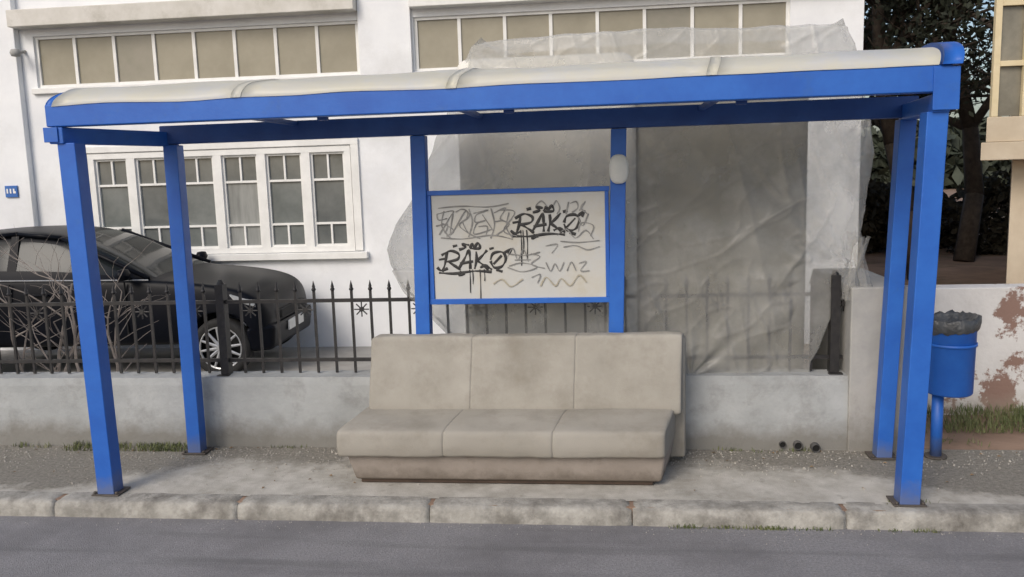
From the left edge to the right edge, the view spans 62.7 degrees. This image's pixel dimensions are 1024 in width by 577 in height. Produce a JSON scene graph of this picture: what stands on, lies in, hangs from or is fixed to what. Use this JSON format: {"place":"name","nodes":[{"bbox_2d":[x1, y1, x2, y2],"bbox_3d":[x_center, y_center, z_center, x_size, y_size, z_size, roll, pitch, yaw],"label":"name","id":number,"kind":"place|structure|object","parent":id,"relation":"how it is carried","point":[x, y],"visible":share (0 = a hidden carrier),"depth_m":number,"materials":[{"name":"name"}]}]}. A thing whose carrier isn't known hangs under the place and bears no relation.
{"place":"outdoors","nodes":[
{"label":"outdoors","id":0,"kind":"place"},
{"bbox_2d":[0,346,370,371],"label":"yard paving","id":1,"kind":"structure","parent":0,"point":[291,352],"depth_m":10.12,"materials":[{"name":"concrete"}]},
{"bbox_2d":[0,227,165,371],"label":"bare shrub","id":2,"kind":"object","parent":1,"relation":"on","point":[73,351],"visible":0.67,"depth_m":6.86,"materials":[{"name":"brown plant"}]},
{"bbox_2d":[0,225,311,370],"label":"parked car","id":3,"kind":"object","parent":1,"relation":"on","point":[152,264],"visible":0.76,"depth_m":8.97,"materials":[{"name":"paint"}]},
{"bbox_2d":[431,25,867,373],"bbox_3d":[0.839,-0.441,6.540,3.458,2.941,1.699,-1,8,6],"label":"plastic covered stack","id":4,"kind":"object","parent":1,"relation":"on","point":[717,204],"visible":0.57,"depth_m":6.07,"materials":[{"name":"plastic"}]},
{"bbox_2d":[0,516,1023,576],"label":"road","id":5,"kind":"structure","parent":0,"point":[45,546],"depth_m":4.62,"materials":[{"name":"grey asphalt"}]},
{"bbox_2d":[0,491,1023,532],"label":"kerb","id":6,"kind":"structure","parent":5,"relation":"on","point":[959,517],"depth_m":4.98,"materials":[{"name":"concrete"}]},
{"bbox_2d":[13,402,1023,532],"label":"grass","id":7,"kind":"structure","parent":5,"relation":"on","point":[973,424],"depth_m":6.22,"materials":[{"name":"green plant"}]},
{"bbox_2d":[0,445,1023,503],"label":"pavement","id":8,"kind":"structure","parent":0,"point":[995,484],"depth_m":5.43,"materials":[{"name":"concrete"}]},
{"bbox_2d":[0,369,847,449],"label":"garden wall","id":9,"kind":"structure","parent":8,"relation":"on","point":[761,409],"depth_m":6.16,"materials":[{"name":"grey concrete"}]},
{"bbox_2d":[0,269,844,376],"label":"iron railing","id":10,"kind":"object","parent":9,"relation":"on","point":[226,360],"visible":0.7,"depth_m":6.17,"materials":[{"name":"black metal"}]},
{"bbox_2d":[779,440,820,452],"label":"drain pipes","id":11,"kind":"object","parent":9,"relation":"attached to","point":[815,447],"visible":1,"depth_m":5.76,"materials":[{"name":"plastic"}]},
{"bbox_2d":[43,42,964,506],"bbox_3d":[-0.058,-0.074,5.305,5.345,2.609,0.980,-1,8,6],"label":"bus shelter","id":12,"kind":"object","parent":8,"relation":"on","point":[517,246],"visible":1,"depth_m":5.25,"materials":[{"name":"blue paint"}]},
{"bbox_2d":[609,154,627,183],"bbox_3d":[0.693,-0.775,5.457,0.124,0.190,0.043,-1,8,6],"label":"oval lamp","id":13,"kind":"object","parent":12,"relation":"attached to","point":[618,168],"visible":1,"depth_m":5.44,"materials":[{"name":"plastic"}]},
{"bbox_2d":[336,331,685,484],"bbox_3d":[0.023,0.769,5.453,2.228,0.884,0.608,-1,8,6],"label":"sofa","id":14,"kind":"object","parent":8,"relation":"on","point":[568,408],"visible":1,"depth_m":5.45,"materials":[{"name":"beige fabric"}]},
{"bbox_2d":[0,445,1022,544],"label":"gravel","id":15,"kind":"structure","parent":8,"relation":"on","point":[336,453],"depth_m":5.71,"materials":[{"name":"grey gravel"}]},
{"bbox_2d":[812,268,907,451],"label":"corner pillar","id":16,"kind":"structure","parent":8,"relation":"on","point":[862,289],"depth_m":5.68,"materials":[{"name":"grey concrete"}]},
{"bbox_2d":[924,310,981,459],"bbox_3d":[2.858,0.636,5.509,0.343,0.972,0.341,-1,8,6],"label":"litter bin","id":17,"kind":"object","parent":8,"relation":"on","point":[953,353],"visible":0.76,"depth_m":5.38,"materials":[{"name":"blue metal"}]},
{"bbox_2d":[13,446,1016,490],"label":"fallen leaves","id":18,"kind":"object","parent":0,"point":[355,482],"visible":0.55,"depth_m":5.61,"materials":[{"name":"brown plant"}]},
{"bbox_2d":[55,187,1023,522],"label":"ground","id":19,"kind":"structure","parent":0,"point":[987,269],"depth_m":15.51,"materials":[{"name":"grey concrete"}]},
{"bbox_2d":[0,0,38,349],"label":"pier","id":20,"kind":"structure","parent":19,"relation":"on","point":[16,166],"depth_m":10.84,"materials":[{"name":"white paint"}]},
{"bbox_2d":[5,186,18,196],"bbox_3d":[-6.494,-1.258,10.914,0.170,0.150,0.025,-1,8,6],"label":"house number sign","id":21,"kind":"object","parent":20,"relation":"attached to","point":[11,191],"visible":1,"depth_m":10.90,"materials":[{"name":"blue metal"}]},
{"bbox_2d":[57,241,857,348],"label":"wall","id":22,"kind":"structure","parent":19,"relation":"on","point":[380,269],"depth_m":10.72,"materials":[{"name":"white paint"}]},
{"bbox_2d":[32,154,89,225],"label":"wall","id":23,"kind":"structure","parent":22,"relation":"on","point":[49,192],"depth_m":10.98,"materials":[{"name":"white paint"}]},
{"bbox_2d":[24,71,861,155],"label":"wall","id":24,"kind":"structure","parent":23,"relation":"on","point":[35,107],"depth_m":10.70,"materials":[{"name":"white paint"}]},
{"bbox_2d":[19,37,38,88],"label":"wall","id":25,"kind":"structure","parent":24,"relation":"on","point":[29,68],"depth_m":10.77,"materials":[{"name":"white paint"}]},
{"bbox_2d":[9,49,26,56],"bbox_3d":[-6.234,-2.974,10.632,0.130,0.110,0.259,-1,8,6],"label":"security lamp","id":26,"kind":"object","parent":25,"relation":"attached to","point":[15,52],"visible":1,"depth_m":10.54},
{"bbox_2d":[15,0,749,36],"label":"wall top","id":27,"kind":"structure","parent":25,"relation":"on","point":[352,16],"depth_m":10.35,"materials":[{"name":"white paint"}]},
{"bbox_2d":[6,0,356,29],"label":"ledge","id":28,"kind":"object","parent":27,"relation":"attached to","point":[116,14],"visible":1,"depth_m":10.28,"materials":[{"name":"white paint"}]},
{"bbox_2d":[408,0,579,8],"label":"ledge","id":29,"kind":"object","parent":27,"relation":"attached to","point":[419,4],"visible":1,"depth_m":9.95,"materials":[{"name":"white paint"}]},
{"bbox_2d":[31,74,359,94],"bbox_3d":[-3.999,-2.556,10.550,4.326,0.070,0.048,-1,8,6],"label":"band","id":30,"kind":"object","parent":24,"relation":"attached to","point":[49,90],"visible":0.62,"depth_m":10.64,"materials":[{"name":"white paint"}]},
{"bbox_2d":[34,21,359,87],"bbox_3d":[-3.981,-2.930,10.582,4.247,0.638,0.060,-1,8,6],"label":"transom frame","id":31,"kind":"object","parent":24,"relation":"on","point":[155,62],"visible":0.92,"depth_m":10.56,"materials":[{"name":"white wood"}]},
{"bbox_2d":[39,38,76,84],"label":"transom pane","id":32,"kind":"object","parent":31,"relation":"in","point":[57,62],"visible":1,"depth_m":10.79,"materials":[{"name":"beige glass"}]},
{"bbox_2d":[76,36,115,83],"bbox_3d":[-5.300,-2.910,10.730,0.511,0.580,0.005,-1,8,6],"label":"transom pane","id":33,"kind":"object","parent":31,"relation":"in","point":[95,60],"visible":1,"depth_m":10.73,"materials":[{"name":"beige glass"}]},
{"bbox_2d":[115,34,154,81],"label":"transom pane","id":34,"kind":"object","parent":31,"relation":"in","point":[135,57],"visible":1,"depth_m":10.67,"materials":[{"name":"beige glass"}]},
{"bbox_2d":[155,32,194,79],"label":"transom pane","id":35,"kind":"object","parent":31,"relation":"in","point":[174,55],"visible":1,"depth_m":10.61,"materials":[{"name":"beige glass"}]},
{"bbox_2d":[195,30,234,77],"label":"transom pane","id":36,"kind":"object","parent":31,"relation":"in","point":[215,56],"visible":1,"depth_m":10.55,"materials":[{"name":"beige glass"}]},
{"bbox_2d":[236,28,275,76],"bbox_3d":[-3.189,-2.942,10.496,0.511,0.580,0.005,-1,8,6],"label":"transom pane","id":37,"kind":"object","parent":31,"relation":"in","point":[255,52],"visible":1,"depth_m":10.49,"materials":[{"name":"beige glass"}]},
{"bbox_2d":[277,26,316,74],"bbox_3d":[-2.662,-2.950,10.438,0.511,0.580,0.005,-1,8,6],"label":"transom pane","id":38,"kind":"object","parent":31,"relation":"in","point":[297,50],"visible":1,"depth_m":10.44,"materials":[{"name":"beige glass"}]},
{"bbox_2d":[318,24,356,72],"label":"transom pane","id":39,"kind":"object","parent":31,"relation":"in","point":[337,44],"visible":0.79,"depth_m":10.38,"materials":[{"name":"beige glass"}]},
{"bbox_2d":[86,138,357,153],"bbox_3d":[-3.750,-1.803,10.638,3.700,0.080,0.033,-1,8,6],"label":"architrave top","id":40,"kind":"object","parent":24,"relation":"attached to","point":[258,144],"visible":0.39,"depth_m":10.59,"materials":[{"name":"white paint"}]},
{"bbox_2d":[357,0,413,74],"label":"pilaster","id":41,"kind":"object","parent":24,"relation":"on","point":[385,35],"depth_m":10.17,"materials":[{"name":"white paint"}]},
{"bbox_2d":[357,17,415,71],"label":"wall","id":42,"kind":"structure","parent":24,"relation":"on","point":[413,45],"depth_m":10.23,"materials":[{"name":"white paint"}]},
{"bbox_2d":[413,0,789,70],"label":"transom frame","id":43,"kind":"object","parent":24,"relation":"on","point":[596,11],"visible":0.81,"depth_m":9.95,"materials":[{"name":"white wood"}]},
{"bbox_2d":[417,19,458,68],"bbox_3d":[-0.906,-2.976,10.243,0.534,0.580,0.005,-1,8,6],"label":"transom pane","id":44,"kind":"object","parent":43,"relation":"in","point":[438,43],"visible":0.86,"depth_m":10.24,"materials":[{"name":"beige glass"}]},
{"bbox_2d":[461,17,503,60],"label":"transom pane","id":45,"kind":"object","parent":43,"relation":"in","point":[481,38],"visible":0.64,"depth_m":10.17,"materials":[{"name":"beige glass"}]},
{"bbox_2d":[506,14,549,56],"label":"transom pane","id":46,"kind":"object","parent":43,"relation":"in","point":[523,27],"visible":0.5,"depth_m":10.11,"materials":[{"name":"beige glass"}]},
{"bbox_2d":[552,12,595,54],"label":"transom pane","id":47,"kind":"object","parent":43,"relation":"in","point":[575,23],"visible":0.64,"depth_m":10.05,"materials":[{"name":"beige glass"}]},
{"bbox_2d":[599,9,642,58],"bbox_3d":[1.295,-3.008,9.998,0.534,0.580,0.005,-1,8,6],"label":"transom pane","id":48,"kind":"object","parent":43,"relation":"in","point":[630,43],"visible":0.79,"depth_m":9.99,"materials":[{"name":"beige glass"}]},
{"bbox_2d":[646,7,689,58],"bbox_3d":[1.845,-3.016,9.937,0.534,0.580,0.005,-1,8,6],"label":"transom pane","id":49,"kind":"object","parent":43,"relation":"in","point":[667,32],"visible":1,"depth_m":9.94,"materials":[{"name":"beige glass"}]},
{"bbox_2d":[694,5,738,55],"bbox_3d":[2.395,-3.025,9.876,0.534,0.580,0.005,-1,8,6],"label":"transom pane","id":50,"kind":"object","parent":43,"relation":"in","point":[719,21],"visible":0.93,"depth_m":9.87,"materials":[{"name":"beige glass"}]},
{"bbox_2d":[742,2,785,53],"bbox_3d":[2.946,-3.033,9.815,0.534,0.580,0.005,-1,8,6],"label":"transom pane","id":51,"kind":"object","parent":43,"relation":"in","point":[773,15],"visible":0.86,"depth_m":9.81,"materials":[{"name":"beige glass"}]},
{"bbox_2d":[789,0,863,53],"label":"wall","id":52,"kind":"structure","parent":24,"relation":"on","point":[830,25],"depth_m":9.68,"materials":[{"name":"white paint"}]},
{"bbox_2d":[207,251,368,260],"bbox_3d":[-3.711,-0.396,10.807,3.820,0.085,0.088,-1,8,6],"label":"window sill","id":53,"kind":"structure","parent":22,"relation":"attached to","point":[292,256],"depth_m":10.67,"materials":[{"name":"white stone"}]},
{"bbox_2d":[87,145,355,253],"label":"casement frames","id":54,"kind":"structure","parent":53,"relation":"on","point":[263,181],"depth_m":10.71,"materials":[{"name":"white wood"}]},
{"bbox_2d":[98,161,126,184],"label":"pane","id":55,"kind":"object","parent":54,"relation":"attached to","point":[105,173],"visible":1,"depth_m":10.90,"materials":[{"name":"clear glass"}]},
{"bbox_2d":[101,186,130,226],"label":"pane","id":56,"kind":"object","parent":54,"relation":"attached to","point":[116,207],"visible":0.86,"depth_m":10.96,"materials":[{"name":"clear glass"}]},
{"bbox_2d":[139,160,165,183],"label":"pane","id":57,"kind":"object","parent":54,"relation":"attached to","point":[146,171],"visible":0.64,"depth_m":10.84,"materials":[{"name":"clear glass"}]},
{"bbox_2d":[141,185,168,225],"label":"pane","id":58,"kind":"object","parent":54,"relation":"attached to","point":[155,205],"visible":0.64,"depth_m":10.90,"materials":[{"name":"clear glass"}]},
{"bbox_2d":[145,228,170,245],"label":"pane","id":59,"kind":"object","parent":54,"relation":"attached to","point":[152,233],"visible":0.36,"depth_m":10.95,"materials":[{"name":"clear glass"}]},
{"bbox_2d":[184,158,212,181],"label":"pane","id":60,"kind":"object","parent":54,"relation":"attached to","point":[205,170],"visible":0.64,"depth_m":10.77,"materials":[{"name":"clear glass"}]},
{"bbox_2d":[186,184,216,224],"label":"pane","id":61,"kind":"object","parent":54,"relation":"attached to","point":[201,204],"visible":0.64,"depth_m":10.83,"materials":[{"name":"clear glass"}]},
{"bbox_2d":[190,227,217,245],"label":"pane","id":62,"kind":"object","parent":54,"relation":"attached to","point":[210,237],"visible":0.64,"depth_m":10.89,"materials":[{"name":"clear glass"}]},
{"bbox_2d":[225,157,256,180],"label":"pane","id":63,"kind":"object","parent":54,"relation":"attached to","point":[233,168],"visible":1,"depth_m":10.71,"materials":[{"name":"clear glass"}]},
{"bbox_2d":[227,183,259,223],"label":"pane","id":64,"kind":"object","parent":54,"relation":"attached to","point":[243,204],"visible":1,"depth_m":10.77,"materials":[{"name":"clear glass"}]},
{"bbox_2d":[230,226,260,245],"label":"pane","id":65,"kind":"object","parent":54,"relation":"attached to","point":[253,235],"visible":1,"depth_m":10.83,"materials":[{"name":"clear glass"}]},
{"bbox_2d":[269,155,300,179],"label":"pane","id":66,"kind":"object","parent":54,"relation":"attached to","point":[276,166],"visible":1,"depth_m":10.65,"materials":[{"name":"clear glass"}]},
{"bbox_2d":[271,181,303,222],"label":"pane","id":67,"kind":"object","parent":54,"relation":"attached to","point":[287,205],"visible":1,"depth_m":10.71,"materials":[{"name":"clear glass"}]},
{"bbox_2d":[274,225,304,244],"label":"pane","id":68,"kind":"object","parent":54,"relation":"attached to","point":[281,234],"visible":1,"depth_m":10.76,"materials":[{"name":"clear glass"}]},
{"bbox_2d":[313,154,343,178],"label":"pane","id":69,"kind":"object","parent":54,"relation":"attached to","point":[335,163],"visible":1,"depth_m":10.58,"materials":[{"name":"grey glass"}]},
{"bbox_2d":[315,180,345,221],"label":"pane","id":70,"kind":"object","parent":54,"relation":"attached to","point":[330,200],"visible":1,"depth_m":10.64,"materials":[{"name":"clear glass"}]},
{"bbox_2d":[317,224,346,243],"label":"pane","id":71,"kind":"object","parent":54,"relation":"attached to","point":[339,230],"visible":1,"depth_m":10.70,"materials":[{"name":"grey glass"}]},
{"bbox_2d":[350,128,860,250],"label":"wall","id":72,"kind":"structure","parent":22,"relation":"on","point":[385,184],"depth_m":10.40,"materials":[{"name":"white paint"}]},
{"bbox_2d":[350,144,363,249],"bbox_3d":[-1.940,-1.137,10.536,0.100,1.320,0.033,-1,8,6],"label":"architrave","id":73,"kind":"object","parent":72,"relation":"attached to","point":[356,189],"visible":1,"depth_m":10.52,"materials":[{"name":"white paint"}]},
{"bbox_2d":[861,0,992,128],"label":"dark tree","id":74,"kind":"object","parent":19,"relation":"on","point":[866,123],"visible":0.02,"depth_m":18.92,"materials":[{"name":"green plant"}]},
{"bbox_2d":[862,0,994,279],"bbox_3d":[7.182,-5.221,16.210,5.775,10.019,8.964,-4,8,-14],"label":"dark tree","id":75,"kind":"object","parent":19,"relation":"on","point":[896,25],"visible":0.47,"depth_m":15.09,"materials":[{"name":"green plant"}]},
{"bbox_2d":[858,168,1010,255],"bbox_3d":[14.647,-1.985,20.211,17.699,2.315,3.457,-1,8,6],"label":"hedge","id":76,"kind":"object","parent":19,"relation":"on","point":[874,198],"visible":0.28,"depth_m":20.03,"materials":[{"name":"green plant"}]},
{"bbox_2d":[860,116,1011,188],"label":"distant tree row","id":77,"kind":"object","parent":19,"relation":"on","point":[873,163],"visible":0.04,"depth_m":61.34,"materials":[{"name":"green plant"}]},
{"bbox_2d":[907,284,1023,414],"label":"plaster wall","id":78,"kind":"structure","parent":19,"relation":"on","point":[999,367],"depth_m":6.53,"materials":[{"name":"white paint"}]},
{"bbox_2d":[940,4,992,86],"bbox_3d":[14.301,-8.006,22.022,8.803,13.530,10.592,-5,9,-24],"label":"dark tree","id":79,"kind":"object","parent":19,"relation":"on","point":[989,25],"visible":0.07,"depth_m":23.30,"materials":[{"name":"green plant"}]},
{"bbox_2d":[1005,159,1023,283],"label":"ground wall","id":80,"kind":"structure","parent":19,"relation":"on","point":[1015,261],"depth_m":9.87,"materials":[{"name":"beige paint"}]},
{"bbox_2d":[980,141,1023,160],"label":"balcony slab","id":81,"kind":"structure","parent":80,"relation":"on","point":[1002,150],"depth_m":9.39,"materials":[{"name":"beige concrete"}]},
{"bbox_2d":[986,116,1023,141],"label":"balcony parapet","id":82,"kind":"structure","parent":81,"relation":"on","point":[1006,129],"depth_m":9.40,"materials":[{"name":"beige paint"}]},
{"bbox_2d":[989,0,1002,116],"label":"frame post","id":83,"kind":"object","parent":82,"relation":"on","point":[996,54],"visible":1,"depth_m":9.32,"materials":[{"name":"beige wood"}]},
{"bbox_2d":[1000,60,1023,66],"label":"frame rail","id":84,"kind":"object","parent":83,"relation":"attached to","point":[1012,63],"visible":1,"depth_m":9.31,"materials":[{"name":"beige wood"}]},
{"bbox_2d":[1019,34,1023,115],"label":"frame post","id":85,"kind":"object","parent":82,"relation":"on","point":[1021,112],"visible":1,"depth_m":9.35,"materials":[{"name":"beige wood"}]},
{"bbox_2d":[1003,0,1023,5],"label":"frame rail","id":86,"kind":"object","parent":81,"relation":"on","point":[1012,2],"visible":1,"depth_m":9.23,"materials":[{"name":"beige wood"}]},
{"bbox_2d":[861,0,1006,135],"label":"sky","id":87,"kind":"structure","parent":0,"point":[977,106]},
{"bbox_2d":[998,5,1023,115],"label":"balcony glazing","id":88,"kind":"structure","parent":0,"point":[1011,49],"depth_m":9.36,"materials":[{"name":"grey glass"}]}
]}

